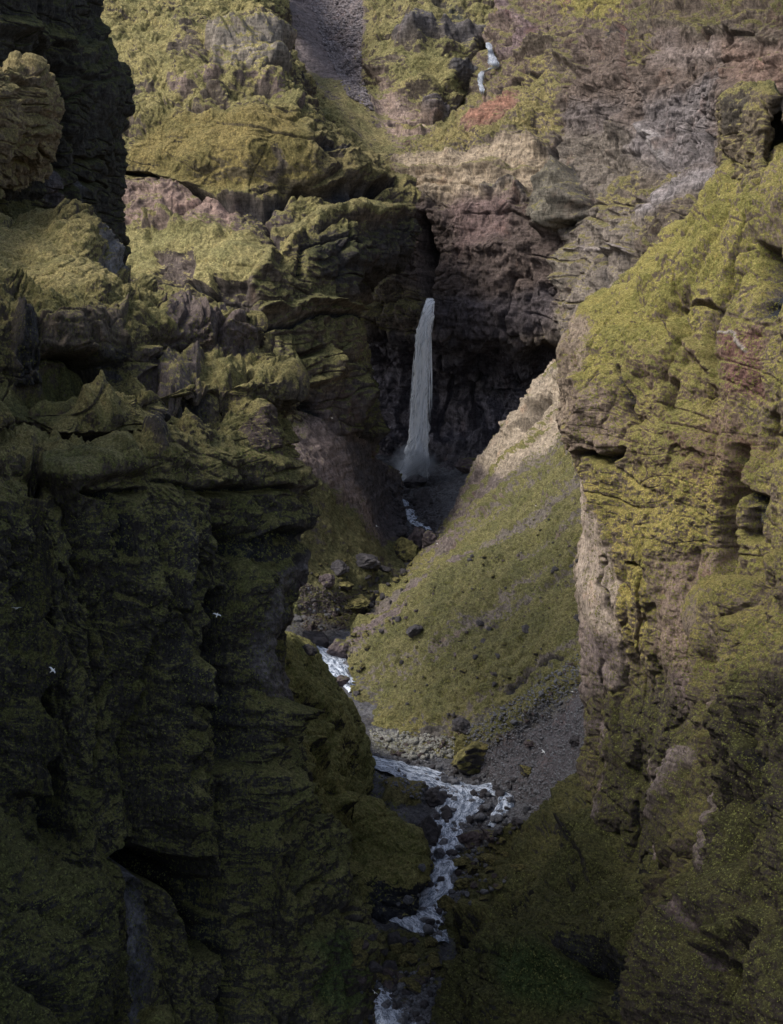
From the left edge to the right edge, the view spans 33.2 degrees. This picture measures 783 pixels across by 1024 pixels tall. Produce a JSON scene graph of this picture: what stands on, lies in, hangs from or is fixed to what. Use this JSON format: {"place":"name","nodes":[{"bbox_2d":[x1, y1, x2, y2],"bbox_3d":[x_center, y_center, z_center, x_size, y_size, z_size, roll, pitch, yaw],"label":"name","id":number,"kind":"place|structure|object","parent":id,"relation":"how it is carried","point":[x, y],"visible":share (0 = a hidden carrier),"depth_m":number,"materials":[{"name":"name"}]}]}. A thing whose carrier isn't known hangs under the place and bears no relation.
{"place":"outdoors","nodes":[
{"label":"outdoors","id":0,"kind":"place"},
{"bbox_2d":[0,50,65,198],"bbox_3d":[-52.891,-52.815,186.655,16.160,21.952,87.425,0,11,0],"label":"rock shoulder","id":1,"kind":"object","parent":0,"point":[32,110],"visible":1,"depth_m":172.77,"materials":[{"name":"brown rock"}]},
{"bbox_2d":[0,805,129,1023],"bbox_3d":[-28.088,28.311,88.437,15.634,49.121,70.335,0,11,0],"label":"cliff foot","id":2,"kind":"object","parent":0,"point":[117,984],"visible":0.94,"depth_m":92.97},
{"bbox_2d":[0,0,135,265],"bbox_3d":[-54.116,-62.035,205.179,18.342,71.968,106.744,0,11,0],"label":"rock tower","id":3,"kind":"structure","parent":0,"point":[70,42],"depth_m":205.90,"materials":[{"name":"dark rock"}]},
{"bbox_2d":[137,1004,184,1023],"bbox_3d":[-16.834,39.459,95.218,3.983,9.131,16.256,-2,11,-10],"label":"mossy knob","id":4,"kind":"object","parent":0,"point":[148,1015],"visible":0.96,"depth_m":93.16,"materials":[{"name":"plant"}]},
{"bbox_2d":[0,198,385,1023],"bbox_3d":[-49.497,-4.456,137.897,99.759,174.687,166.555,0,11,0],"label":"cliff","id":5,"kind":"structure","parent":0,"point":[338,924],"depth_m":126.44,"materials":[{"name":"plant"}]},
{"bbox_2d":[0,217,290,454],"bbox_3d":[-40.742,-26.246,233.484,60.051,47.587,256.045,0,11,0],"label":"cliff plants","id":6,"kind":"object","parent":5,"relation":"on","point":[121,357],"visible":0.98,"depth_m":131.41,"materials":[{"name":"green plant"}]},
{"bbox_2d":[0,444,361,1023],"bbox_3d":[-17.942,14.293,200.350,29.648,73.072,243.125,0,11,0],"label":"cliff plants","id":7,"kind":"object","parent":5,"relation":"on","point":[156,786],"visible":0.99,"depth_m":118.73,"materials":[{"name":"green plant"}]},
{"bbox_2d":[350,937,363,949],"bbox_3d":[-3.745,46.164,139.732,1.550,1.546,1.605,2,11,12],"label":"gully stone","id":8,"kind":"object","parent":5,"relation":"on","point":[358,943],"visible":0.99,"depth_m":139.45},
{"bbox_2d":[353,957,364,966],"bbox_3d":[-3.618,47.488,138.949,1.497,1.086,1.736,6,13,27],"label":"gully stone","id":9,"kind":"object","parent":5,"relation":"on","point":[358,962],"visible":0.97,"depth_m":138.43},
{"bbox_2d":[358,976,366,983],"bbox_3d":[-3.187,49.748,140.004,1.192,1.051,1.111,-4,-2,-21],"label":"gully stone","id":10,"kind":"object","parent":5,"relation":"on","point":[363,980],"visible":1,"depth_m":139.56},
{"bbox_2d":[367,934,375,940],"bbox_3d":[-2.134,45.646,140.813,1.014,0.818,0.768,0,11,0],"label":"gully stone","id":11,"kind":"object","parent":5,"relation":"on","point":[371,937],"visible":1,"depth_m":140.53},
{"bbox_2d":[368,960,382,972],"bbox_3d":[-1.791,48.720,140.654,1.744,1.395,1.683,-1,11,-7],"label":"gully stone","id":12,"kind":"object","parent":5,"relation":"on","point":[374,966],"visible":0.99,"depth_m":140.12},
{"bbox_2d":[100,0,421,460],"bbox_3d":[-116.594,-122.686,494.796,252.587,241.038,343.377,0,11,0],"label":"mountain flank","id":13,"kind":"object","parent":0,"point":[255,179],"visible":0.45,"depth_m":384.16,"materials":[{"name":"plant"}]},
{"bbox_2d":[285,631,375,877],"bbox_3d":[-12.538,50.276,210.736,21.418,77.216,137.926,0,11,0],"label":"stream buttress","id":14,"kind":"structure","parent":0,"point":[345,706],"depth_m":207.34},
{"bbox_2d":[302,644,317,655],"bbox_3d":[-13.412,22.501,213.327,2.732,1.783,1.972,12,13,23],"label":"boulder","id":15,"kind":"object","parent":14,"relation":"on","point":[310,650],"visible":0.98,"depth_m":212.79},
{"bbox_2d":[316,645,354,692],"bbox_3d":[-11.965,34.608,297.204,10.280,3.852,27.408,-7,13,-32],"label":"stream","id":16,"kind":"structure","parent":0,"point":[337,667],"depth_m":297.22,"materials":[{"name":"white liquid"}]},
{"bbox_2d":[289,0,494,164],"bbox_3d":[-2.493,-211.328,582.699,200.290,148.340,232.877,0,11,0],"label":"back mountain","id":17,"kind":"structure","parent":0,"point":[419,68],"depth_m":544.34,"materials":[{"name":"plant"}]},
{"bbox_2d":[311,0,373,110],"bbox_3d":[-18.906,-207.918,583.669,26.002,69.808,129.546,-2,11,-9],"label":"scree","id":18,"kind":"structure","parent":17,"relation":"on","point":[338,49],"depth_m":586.75,"materials":[{"name":"gravel"}]},
{"bbox_2d":[374,980,416,1023],"bbox_3d":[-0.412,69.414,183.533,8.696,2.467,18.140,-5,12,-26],"label":"stream","id":19,"kind":"structure","parent":0,"point":[389,1015],"depth_m":182.64,"materials":[{"name":"white liquid"}]},
{"bbox_2d":[401,988,410,994],"bbox_3d":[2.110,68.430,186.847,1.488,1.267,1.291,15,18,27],"label":"river stone","id":20,"kind":"object","parent":19,"relation":"in","point":[405,991],"visible":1,"depth_m":186.38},
{"bbox_2d":[285,454,532,1023],"bbox_3d":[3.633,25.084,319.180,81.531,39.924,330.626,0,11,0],"label":"canyon floor","id":21,"kind":"structure","parent":0,"point":[416,811],"depth_m":246.66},
{"bbox_2d":[302,630,328,647],"bbox_3d":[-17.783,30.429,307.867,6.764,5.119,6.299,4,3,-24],"label":"boulder","id":22,"kind":"object","parent":21,"relation":"on","point":[318,638],"visible":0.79,"depth_m":306.61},
{"bbox_2d":[296,580,353,631],"bbox_3d":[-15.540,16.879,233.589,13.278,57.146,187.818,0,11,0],"label":"scree","id":23,"kind":"structure","parent":21,"relation":"on","point":[306,585],"depth_m":310.85,"materials":[{"name":"stone"}]},
{"bbox_2d":[327,638,350,658],"bbox_3d":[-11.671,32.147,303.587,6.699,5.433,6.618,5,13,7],"label":"boulder","id":24,"kind":"object","parent":21,"relation":"on","point":[338,647],"visible":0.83,"depth_m":301.27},
{"bbox_2d":[336,675,349,685],"bbox_3d":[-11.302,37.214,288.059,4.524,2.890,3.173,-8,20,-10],"label":"boulder","id":25,"kind":"object","parent":21,"relation":"on","point":[342,680],"visible":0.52,"depth_m":287.18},
{"bbox_2d":[291,410,407,615],"bbox_3d":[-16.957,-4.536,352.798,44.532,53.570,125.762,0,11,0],"label":"talus","id":26,"kind":"structure","parent":21,"relation":"on","point":[350,496],"depth_m":345.93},
{"bbox_2d":[318,573,334,588],"bbox_3d":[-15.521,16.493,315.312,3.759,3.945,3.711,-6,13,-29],"label":"boulder","id":27,"kind":"object","parent":26,"relation":"on","point":[327,580],"visible":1,"depth_m":314.07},
{"bbox_2d":[330,560,348,576],"bbox_3d":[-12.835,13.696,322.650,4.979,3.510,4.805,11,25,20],"label":"boulder","id":28,"kind":"object","parent":26,"relation":"on","point":[338,567],"visible":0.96,"depth_m":321.81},
{"bbox_2d":[338,581,353,591],"bbox_3d":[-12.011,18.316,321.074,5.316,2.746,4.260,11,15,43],"label":"boulder","id":29,"kind":"object","parent":26,"relation":"on","point":[346,586],"visible":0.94,"depth_m":319.59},
{"bbox_2d":[349,594,370,608],"bbox_3d":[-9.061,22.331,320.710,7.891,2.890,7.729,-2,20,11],"label":"boulder","id":30,"kind":"object","parent":26,"relation":"on","point":[360,601],"visible":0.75,"depth_m":318.70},
{"bbox_2d":[356,553,380,569],"bbox_3d":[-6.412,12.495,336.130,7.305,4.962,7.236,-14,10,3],"label":"boulder","id":31,"kind":"object","parent":26,"relation":"on","point":[367,561],"visible":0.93,"depth_m":333.49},
{"bbox_2d":[380,565,391,571],"bbox_3d":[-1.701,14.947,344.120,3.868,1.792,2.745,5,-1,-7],"label":"boulder","id":32,"kind":"object","parent":26,"relation":"on","point":[385,569],"visible":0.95,"depth_m":343.35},
{"bbox_2d":[389,483,398,494],"bbox_3d":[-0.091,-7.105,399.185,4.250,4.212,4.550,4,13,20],"label":"boulder","id":33,"kind":"object","parent":26,"relation":"on","point":[394,490],"visible":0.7,"depth_m":397.56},
{"bbox_2d":[394,525,407,536],"bbox_3d":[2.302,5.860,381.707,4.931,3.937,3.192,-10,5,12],"label":"boulder","id":34,"kind":"object","parent":26,"relation":"on","point":[401,530],"visible":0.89,"depth_m":380.78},
{"bbox_2d":[393,537,419,561],"bbox_3d":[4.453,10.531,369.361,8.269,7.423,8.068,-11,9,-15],"label":"boulder","id":35,"kind":"object","parent":26,"relation":"on","point":[405,549],"visible":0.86,"depth_m":367.37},
{"bbox_2d":[407,526,424,549],"bbox_3d":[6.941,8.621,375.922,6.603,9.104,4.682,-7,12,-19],"label":"boulder","id":36,"kind":"object","parent":26,"relation":"on","point":[415,536],"visible":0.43,"depth_m":374.42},
{"bbox_2d":[283,651,427,906],"bbox_3d":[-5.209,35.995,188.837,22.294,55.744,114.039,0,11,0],"label":"slope tussocks","id":37,"kind":"object","parent":21,"relation":"on","point":[375,818],"visible":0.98,"depth_m":205.51,"materials":[{"name":"green plant"}]},
{"bbox_2d":[350,794,433,923],"bbox_3d":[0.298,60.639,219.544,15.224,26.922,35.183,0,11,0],"label":"stream knoll","id":38,"kind":"structure","parent":21,"relation":"on","point":[386,909],"depth_m":211.39,"materials":[{"name":"plant"}]},
{"bbox_2d":[402,895,413,904],"bbox_3d":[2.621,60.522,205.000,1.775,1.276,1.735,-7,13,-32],"label":"stone","id":39,"kind":"object","parent":38,"relation":"on","point":[407,899],"visible":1,"depth_m":204.47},
{"bbox_2d":[418,864,425,871],"bbox_3d":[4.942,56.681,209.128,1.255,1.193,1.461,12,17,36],"label":"stone","id":40,"kind":"object","parent":38,"relation":"on","point":[422,867],"visible":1,"depth_m":208.74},
{"bbox_2d":[418,815,439,846],"bbox_3d":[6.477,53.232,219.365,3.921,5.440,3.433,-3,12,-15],"label":"boulder","id":41,"kind":"object","parent":38,"relation":"on","point":[429,826],"visible":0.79,"depth_m":218.51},
{"bbox_2d":[387,931,400,945],"bbox_3d":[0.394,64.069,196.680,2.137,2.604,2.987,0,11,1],"label":"gully stone","id":42,"kind":"object","parent":21,"relation":"on","point":[393,937],"visible":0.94,"depth_m":195.72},
{"bbox_2d":[392,577,400,582],"bbox_3d":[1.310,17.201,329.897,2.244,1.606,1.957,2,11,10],"label":"slope rock","id":43,"kind":"object","parent":21,"relation":"on","point":[395,579],"visible":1,"depth_m":329.30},
{"bbox_2d":[391,943,403,953],"bbox_3d":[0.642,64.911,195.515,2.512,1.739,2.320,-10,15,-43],"label":"gully stone","id":44,"kind":"object","parent":21,"relation":"on","point":[396,948],"visible":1,"depth_m":194.77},
{"bbox_2d":[373,970,436,1023],"bbox_3d":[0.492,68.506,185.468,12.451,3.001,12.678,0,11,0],"label":"gravel","id":45,"kind":"structure","parent":21,"relation":"on","point":[430,1000],"depth_m":184.93,"materials":[{"name":"gravel"}]},
{"bbox_2d":[382,967,394,977],"bbox_3d":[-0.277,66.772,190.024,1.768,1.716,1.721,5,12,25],"label":"gully stone","id":46,"kind":"object","parent":45,"relation":"on","point":[390,971],"visible":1,"depth_m":189.55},
{"bbox_2d":[383,979,393,988],"bbox_3d":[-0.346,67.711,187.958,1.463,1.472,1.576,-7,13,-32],"label":"gully stone","id":47,"kind":"object","parent":45,"relation":"on","point":[388,983],"visible":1,"depth_m":187.61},
{"bbox_2d":[382,960,397,969],"bbox_3d":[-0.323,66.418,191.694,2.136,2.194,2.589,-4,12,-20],"label":"gully stone","id":48,"kind":"object","parent":45,"relation":"on","point":[392,964],"visible":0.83,"depth_m":191.13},
{"bbox_2d":[397,982,405,991],"bbox_3d":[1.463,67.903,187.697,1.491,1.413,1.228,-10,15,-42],"label":"river stone","id":49,"kind":"object","parent":45,"relation":"on","point":[401,986],"visible":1,"depth_m":187.23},
{"bbox_2d":[398,1017,406,1023],"bbox_3d":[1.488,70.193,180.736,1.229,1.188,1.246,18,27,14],"label":"river stone","id":50,"kind":"object","parent":45,"relation":"on","point":[402,1020],"visible":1,"depth_m":180.40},
{"bbox_2d":[403,977,421,993],"bbox_3d":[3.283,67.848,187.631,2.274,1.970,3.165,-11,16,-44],"label":"gully stone","id":51,"kind":"object","parent":45,"relation":"on","point":[414,986],"visible":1,"depth_m":186.92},
{"bbox_2d":[419,1001,427,1009],"bbox_3d":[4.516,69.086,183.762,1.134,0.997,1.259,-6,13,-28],"label":"river stone","id":52,"kind":"object","parent":45,"relation":"on","point":[423,1004],"visible":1,"depth_m":183.41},
{"bbox_2d":[417,965,430,977],"bbox_3d":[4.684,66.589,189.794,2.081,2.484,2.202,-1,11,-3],"label":"gully stone","id":53,"kind":"object","parent":45,"relation":"on","point":[425,970],"visible":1,"depth_m":188.96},
{"bbox_2d":[397,952,418,966],"bbox_3d":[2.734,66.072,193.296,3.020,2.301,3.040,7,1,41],"label":"gully stone","id":54,"kind":"object","parent":21,"relation":"on","point":[410,959],"visible":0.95,"depth_m":192.53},
{"bbox_2d":[368,728,455,756],"bbox_3d":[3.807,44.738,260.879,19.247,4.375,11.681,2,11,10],"label":"gravel","id":55,"kind":"structure","parent":21,"relation":"on","point":[396,742],"depth_m":260.03,"materials":[{"name":"gravel"}]},
{"bbox_2d":[384,734,391,741],"bbox_3d":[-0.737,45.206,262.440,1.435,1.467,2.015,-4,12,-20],"label":"pale stone","id":56,"kind":"object","parent":55,"relation":"on","point":[388,738],"visible":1,"depth_m":261.76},
{"bbox_2d":[396,750,405,756],"bbox_3d":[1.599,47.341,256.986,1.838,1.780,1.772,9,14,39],"label":"pale stone","id":57,"kind":"object","parent":55,"relation":"on","point":[399,752],"visible":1,"depth_m":256.23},
{"bbox_2d":[408,738,417,744],"bbox_3d":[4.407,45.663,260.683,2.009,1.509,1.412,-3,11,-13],"label":"pale stone","id":58,"kind":"object","parent":55,"relation":"on","point":[413,741],"visible":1,"depth_m":260.23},
{"bbox_2d":[408,937,419,945],"bbox_3d":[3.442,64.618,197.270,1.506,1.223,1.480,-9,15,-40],"label":"gully stone","id":59,"kind":"object","parent":21,"relation":"on","point":[413,940],"visible":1,"depth_m":196.97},
{"bbox_2d":[403,474,426,487],"bbox_3d":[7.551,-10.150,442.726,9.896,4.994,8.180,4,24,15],"label":"boulder","id":60,"kind":"object","parent":21,"relation":"on","point":[416,480],"visible":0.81,"depth_m":440.00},
{"bbox_2d":[388,475,444,536],"bbox_3d":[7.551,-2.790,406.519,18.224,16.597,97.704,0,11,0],"label":"rubble","id":61,"kind":"object","parent":21,"relation":"on","point":[425,517],"visible":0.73,"depth_m":405.63,"materials":[{"name":"stone"}]},
{"bbox_2d":[429,938,437,946],"bbox_3d":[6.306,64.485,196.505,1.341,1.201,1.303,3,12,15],"label":"gully stone","id":62,"kind":"object","parent":21,"relation":"on","point":[433,942],"visible":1,"depth_m":196.04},
{"bbox_2d":[374,753,533,936],"bbox_3d":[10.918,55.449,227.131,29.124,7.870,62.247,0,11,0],"label":"gravel","id":63,"kind":"structure","parent":21,"relation":"on","point":[467,824],"depth_m":237.21,"materials":[{"name":"grey stone"}]},
{"bbox_2d":[422,924,433,933],"bbox_3d":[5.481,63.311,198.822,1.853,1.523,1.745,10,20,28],"label":"stone","id":64,"kind":"object","parent":63,"relation":"on","point":[428,928],"visible":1,"depth_m":198.43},
{"bbox_2d":[425,919,434,924],"bbox_3d":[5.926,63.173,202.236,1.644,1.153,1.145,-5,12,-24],"label":"stone","id":65,"kind":"object","parent":63,"relation":"on","point":[430,921],"visible":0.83,"depth_m":201.79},
{"bbox_2d":[424,787,446,807],"bbox_3d":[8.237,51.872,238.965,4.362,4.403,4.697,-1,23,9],"label":"boulder","id":66,"kind":"object","parent":63,"relation":"on","point":[434,797],"visible":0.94,"depth_m":237.23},
{"bbox_2d":[433,848,445,857],"bbox_3d":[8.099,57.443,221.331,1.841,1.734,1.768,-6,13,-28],"label":"stone","id":67,"kind":"object","parent":63,"relation":"on","point":[439,852],"visible":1,"depth_m":220.82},
{"bbox_2d":[439,838,447,844],"bbox_3d":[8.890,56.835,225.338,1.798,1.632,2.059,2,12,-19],"label":"stone","id":68,"kind":"object","parent":63,"relation":"on","point":[443,841],"visible":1,"depth_m":224.96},
{"bbox_2d":[441,775,448,782],"bbox_3d":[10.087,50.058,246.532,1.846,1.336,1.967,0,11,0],"label":"stone","id":69,"kind":"object","parent":63,"relation":"on","point":[444,778],"visible":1,"depth_m":245.93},
{"bbox_2d":[440,805,450,811],"bbox_3d":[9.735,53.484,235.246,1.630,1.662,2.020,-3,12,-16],"label":"stone","id":70,"kind":"object","parent":63,"relation":"on","point":[445,807],"visible":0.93,"depth_m":234.83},
{"bbox_2d":[437,894,455,911],"bbox_3d":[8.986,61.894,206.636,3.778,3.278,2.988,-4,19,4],"label":"boulder","id":71,"kind":"object","parent":63,"relation":"on","point":[446,903],"visible":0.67,"depth_m":206.08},
{"bbox_2d":[441,810,452,818],"bbox_3d":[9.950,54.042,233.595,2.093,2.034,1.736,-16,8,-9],"label":"stone","id":72,"kind":"object","parent":63,"relation":"on","point":[446,814],"visible":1,"depth_m":233.29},
{"bbox_2d":[451,876,457,883],"bbox_3d":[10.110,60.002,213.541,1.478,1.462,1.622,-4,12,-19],"label":"stone","id":73,"kind":"object","parent":63,"relation":"on","point":[454,879],"visible":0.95,"depth_m":213.08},
{"bbox_2d":[451,779,459,785],"bbox_3d":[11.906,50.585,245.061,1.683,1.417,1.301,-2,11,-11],"label":"stone","id":74,"kind":"object","parent":63,"relation":"on","point":[455,781],"visible":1,"depth_m":244.61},
{"bbox_2d":[455,844,462,850],"bbox_3d":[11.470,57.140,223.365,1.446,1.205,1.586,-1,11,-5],"label":"stone","id":75,"kind":"object","parent":63,"relation":"on","point":[458,847],"visible":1,"depth_m":222.76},
{"bbox_2d":[453,877,469,890],"bbox_3d":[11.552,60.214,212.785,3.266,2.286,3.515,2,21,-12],"label":"boulder","id":76,"kind":"object","parent":63,"relation":"on","point":[460,883],"visible":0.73,"depth_m":211.47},
{"bbox_2d":[452,857,471,869],"bbox_3d":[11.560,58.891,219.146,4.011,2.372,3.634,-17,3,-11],"label":"boulder","id":77,"kind":"object","parent":63,"relation":"on","point":[461,862],"visible":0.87,"depth_m":218.12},
{"bbox_2d":[465,815,473,823],"bbox_3d":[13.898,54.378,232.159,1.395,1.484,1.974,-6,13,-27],"label":"stone","id":78,"kind":"object","parent":63,"relation":"on","point":[470,819],"visible":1,"depth_m":231.59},
{"bbox_2d":[456,830,483,849],"bbox_3d":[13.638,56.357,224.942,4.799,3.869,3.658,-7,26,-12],"label":"boulder","id":79,"kind":"object","parent":63,"relation":"on","point":[468,839],"visible":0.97,"depth_m":224.00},
{"bbox_2d":[467,865,477,874],"bbox_3d":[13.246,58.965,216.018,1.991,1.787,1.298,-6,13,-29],"label":"boulder","id":80,"kind":"object","parent":63,"relation":"on","point":[472,869],"visible":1,"depth_m":215.52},
{"bbox_2d":[474,813,484,821],"bbox_3d":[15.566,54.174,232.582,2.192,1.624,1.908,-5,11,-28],"label":"stone","id":81,"kind":"object","parent":63,"relation":"on","point":[479,817],"visible":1,"depth_m":232.00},
{"bbox_2d":[482,804,490,811],"bbox_3d":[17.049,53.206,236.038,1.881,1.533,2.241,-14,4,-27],"label":"stone","id":82,"kind":"object","parent":63,"relation":"on","point":[486,807],"visible":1,"depth_m":235.39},
{"bbox_2d":[495,814,503,822],"bbox_3d":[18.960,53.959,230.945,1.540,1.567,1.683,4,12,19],"label":"stone","id":83,"kind":"object","parent":63,"relation":"on","point":[499,818],"visible":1,"depth_m":230.44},
{"bbox_2d":[495,790,504,796],"bbox_3d":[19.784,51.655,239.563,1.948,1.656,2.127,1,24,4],"label":"stone","id":84,"kind":"object","parent":63,"relation":"on","point":[499,793],"visible":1,"depth_m":239.12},
{"bbox_2d":[522,805,529,813],"bbox_3d":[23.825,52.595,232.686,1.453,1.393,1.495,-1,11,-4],"label":"stone","id":85,"kind":"object","parent":63,"relation":"on","point":[525,809],"visible":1,"depth_m":232.21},
{"bbox_2d":[453,457,475,472],"bbox_3d":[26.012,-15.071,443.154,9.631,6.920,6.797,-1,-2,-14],"label":"boulder","id":86,"kind":"object","parent":21,"relation":"on","point":[464,465],"visible":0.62,"depth_m":441.97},
{"bbox_2d":[356,422,580,719],"bbox_3d":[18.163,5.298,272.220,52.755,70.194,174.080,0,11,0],"label":"slope tussocks","id":87,"kind":"object","parent":21,"relation":"on","point":[486,671],"visible":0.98,"depth_m":281.39,"materials":[{"name":"green plant"}]},
{"bbox_2d":[345,264,635,812],"bbox_3d":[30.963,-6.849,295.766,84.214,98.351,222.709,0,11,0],"label":"talus","id":88,"kind":"structure","parent":21,"relation":"on","point":[528,429],"depth_m":284.10,"materials":[{"name":"plant"}]},
{"bbox_2d":[406,624,423,637],"bbox_3d":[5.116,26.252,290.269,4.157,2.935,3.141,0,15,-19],"label":"boulder","id":89,"kind":"object","parent":88,"relation":"on","point":[414,630],"visible":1,"depth_m":289.42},
{"bbox_2d":[422,530,436,548],"bbox_3d":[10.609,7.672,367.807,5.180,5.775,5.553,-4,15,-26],"label":"boulder","id":90,"kind":"object","parent":88,"relation":"on","point":[429,538],"visible":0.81,"depth_m":365.57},
{"bbox_2d":[452,716,469,733],"bbox_3d":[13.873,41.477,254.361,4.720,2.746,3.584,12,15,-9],"label":"boulder","id":91,"kind":"object","parent":88,"relation":"on","point":[460,724],"visible":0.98,"depth_m":253.34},
{"bbox_2d":[476,620,483,625],"bbox_3d":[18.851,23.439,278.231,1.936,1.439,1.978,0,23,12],"label":"boulder","id":92,"kind":"object","parent":88,"relation":"on","point":[479,623],"visible":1,"depth_m":277.56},
{"bbox_2d":[462,654,583,816],"bbox_3d":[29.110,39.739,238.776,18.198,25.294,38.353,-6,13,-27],"label":"scree","id":93,"kind":"structure","parent":88,"relation":"on","point":[533,762],"depth_m":241.05,"materials":[{"name":"gravel"}]},
{"bbox_2d":[451,740,488,775],"bbox_3d":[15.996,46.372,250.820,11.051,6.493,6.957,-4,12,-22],"label":"boulder","id":94,"kind":"object","parent":93,"relation":"on","point":[468,760],"visible":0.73,"depth_m":247.42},
{"bbox_2d":[519,765,531,778],"bbox_3d":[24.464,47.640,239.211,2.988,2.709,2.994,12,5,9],"label":"boulder","id":95,"kind":"object","parent":93,"relation":"on","point":[525,771],"visible":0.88,"depth_m":238.81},
{"bbox_2d":[524,739,534,747],"bbox_3d":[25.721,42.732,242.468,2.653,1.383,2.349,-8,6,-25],"label":"boulder","id":96,"kind":"object","parent":93,"relation":"on","point":[528,743],"visible":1,"depth_m":241.73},
{"bbox_2d":[569,734,578,746],"bbox_3d":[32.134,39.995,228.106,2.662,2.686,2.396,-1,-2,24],"label":"boulder","id":97,"kind":"object","parent":93,"relation":"on","point":[573,740],"visible":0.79,"depth_m":227.46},
{"bbox_2d":[521,624,528,633],"bbox_3d":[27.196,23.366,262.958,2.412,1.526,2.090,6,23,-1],"label":"boulder","id":98,"kind":"object","parent":88,"relation":"on","point":[525,627],"visible":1,"depth_m":262.53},
{"bbox_2d":[401,476,431,529],"bbox_3d":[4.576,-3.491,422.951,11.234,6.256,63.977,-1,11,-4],"label":"stream","id":99,"kind":"structure","parent":0,"point":[409,512],"depth_m":407.50,"materials":[{"name":"white liquid"}]},
{"bbox_2d":[399,298,434,476],"bbox_3d":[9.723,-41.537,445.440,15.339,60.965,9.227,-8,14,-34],"label":"waterfall","id":100,"kind":"structure","parent":0,"point":[416,452],"depth_m":444.11,"materials":[{"name":"liquid"}]},
{"bbox_2d":[372,756,484,942],"bbox_3d":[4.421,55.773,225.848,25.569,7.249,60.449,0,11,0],"label":"stream","id":101,"kind":"structure","parent":0,"point":[445,868],"depth_m":229.49,"materials":[{"name":"white liquid"}]},
{"bbox_2d":[477,72,484,94],"bbox_3d":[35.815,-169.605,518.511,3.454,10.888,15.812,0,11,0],"label":"waterfall","id":102,"kind":"structure","parent":0,"point":[481,76],"depth_m":522.89,"materials":[{"name":"liquid"}]},
{"bbox_2d":[452,782,513,826],"bbox_3d":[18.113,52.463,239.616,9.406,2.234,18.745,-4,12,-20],"label":"stream","id":103,"kind":"structure","parent":0,"point":[502,804],"depth_m":238.80,"materials":[{"name":"white liquid"}]},
{"bbox_2d":[486,42,498,65],"bbox_3d":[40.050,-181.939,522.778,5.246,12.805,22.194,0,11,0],"label":"waterfall","id":104,"kind":"structure","parent":0,"point":[492,58],"depth_m":523.84,"materials":[{"name":"liquid"}]},
{"bbox_2d":[428,773,658,1023],"bbox_3d":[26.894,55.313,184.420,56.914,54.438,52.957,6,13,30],"label":"cliff foot","id":105,"kind":"object","parent":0,"point":[560,808],"visible":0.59,"depth_m":178.17},
{"bbox_2d":[426,960,441,970],"bbox_3d":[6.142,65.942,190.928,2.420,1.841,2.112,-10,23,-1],"label":"gully stone","id":106,"kind":"object","parent":105,"relation":"on","point":[435,964],"visible":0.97,"depth_m":190.25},
{"bbox_2d":[479,889,488,894],"bbox_3d":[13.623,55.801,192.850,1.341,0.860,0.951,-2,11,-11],"label":"bank stone","id":107,"kind":"object","parent":105,"relation":"on","point":[483,891],"visible":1,"depth_m":192.60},
{"bbox_2d":[482,829,494,843],"bbox_3d":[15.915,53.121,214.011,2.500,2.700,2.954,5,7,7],"label":"boulder","id":108,"kind":"object","parent":105,"relation":"on","point":[488,835],"visible":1,"depth_m":213.53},
{"bbox_2d":[480,853,498,865],"bbox_3d":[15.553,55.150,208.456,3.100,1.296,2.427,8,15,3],"label":"boulder","id":109,"kind":"object","parent":105,"relation":"on","point":[489,858],"visible":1,"depth_m":208.02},
{"bbox_2d":[485,866,493,873],"bbox_3d":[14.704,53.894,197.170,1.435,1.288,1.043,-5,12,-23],"label":"bank stone","id":110,"kind":"object","parent":105,"relation":"on","point":[488,870],"visible":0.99,"depth_m":196.79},
{"bbox_2d":[493,883,502,890],"bbox_3d":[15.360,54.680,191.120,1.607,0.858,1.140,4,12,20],"label":"bank stone","id":111,"kind":"object","parent":105,"relation":"on","point":[499,887],"visible":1,"depth_m":190.78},
{"bbox_2d":[499,837,505,844],"bbox_3d":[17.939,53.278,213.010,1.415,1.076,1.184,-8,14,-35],"label":"bank stone","id":112,"kind":"object","parent":105,"relation":"on","point":[502,840],"visible":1,"depth_m":212.58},
{"bbox_2d":[516,818,522,826],"bbox_3d":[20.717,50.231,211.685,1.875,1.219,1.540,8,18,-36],"label":"stone","id":113,"kind":"object","parent":105,"relation":"on","point":[519,822],"visible":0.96,"depth_m":211.15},
{"bbox_2d":[440,608,782,1023],"bbox_3d":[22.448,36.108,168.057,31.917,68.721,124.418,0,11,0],"label":"cliff plants","id":114,"kind":"object","parent":105,"relation":"on","point":[734,813],"visible":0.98,"depth_m":161.77,"materials":[{"name":"green plant"}]},
{"bbox_2d":[359,0,782,469],"bbox_3d":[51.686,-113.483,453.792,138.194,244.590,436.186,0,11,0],"label":"canyon headwall","id":115,"kind":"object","parent":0,"point":[562,167],"visible":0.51,"depth_m":440.91,"materials":[{"name":"stone"}]},
{"bbox_2d":[555,143,782,869],"bbox_3d":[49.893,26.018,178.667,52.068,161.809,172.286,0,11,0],"label":"cliff","id":116,"kind":"structure","parent":0,"point":[592,312],"depth_m":173.45,"materials":[{"name":"plant"}]},
{"bbox_2d":[570,157,782,680],"bbox_3d":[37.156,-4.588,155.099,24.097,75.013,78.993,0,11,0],"label":"cliff plants","id":117,"kind":"object","parent":116,"relation":"on","point":[671,407],"visible":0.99,"depth_m":167.88,"materials":[{"name":"green plant"}]},
{"bbox_2d":[617,543,782,1023],"bbox_3d":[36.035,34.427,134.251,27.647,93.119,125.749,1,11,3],"label":"cliff spur","id":118,"kind":"structure","parent":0,"point":[690,619],"depth_m":130.95,"materials":[{"name":"stone"}]},
{"bbox_2d":[714,80,782,191],"bbox_3d":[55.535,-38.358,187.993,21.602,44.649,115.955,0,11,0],"label":"rock pillar","id":119,"kind":"object","parent":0,"point":[749,118],"visible":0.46,"depth_m":174.98,"materials":[{"name":"stone"}]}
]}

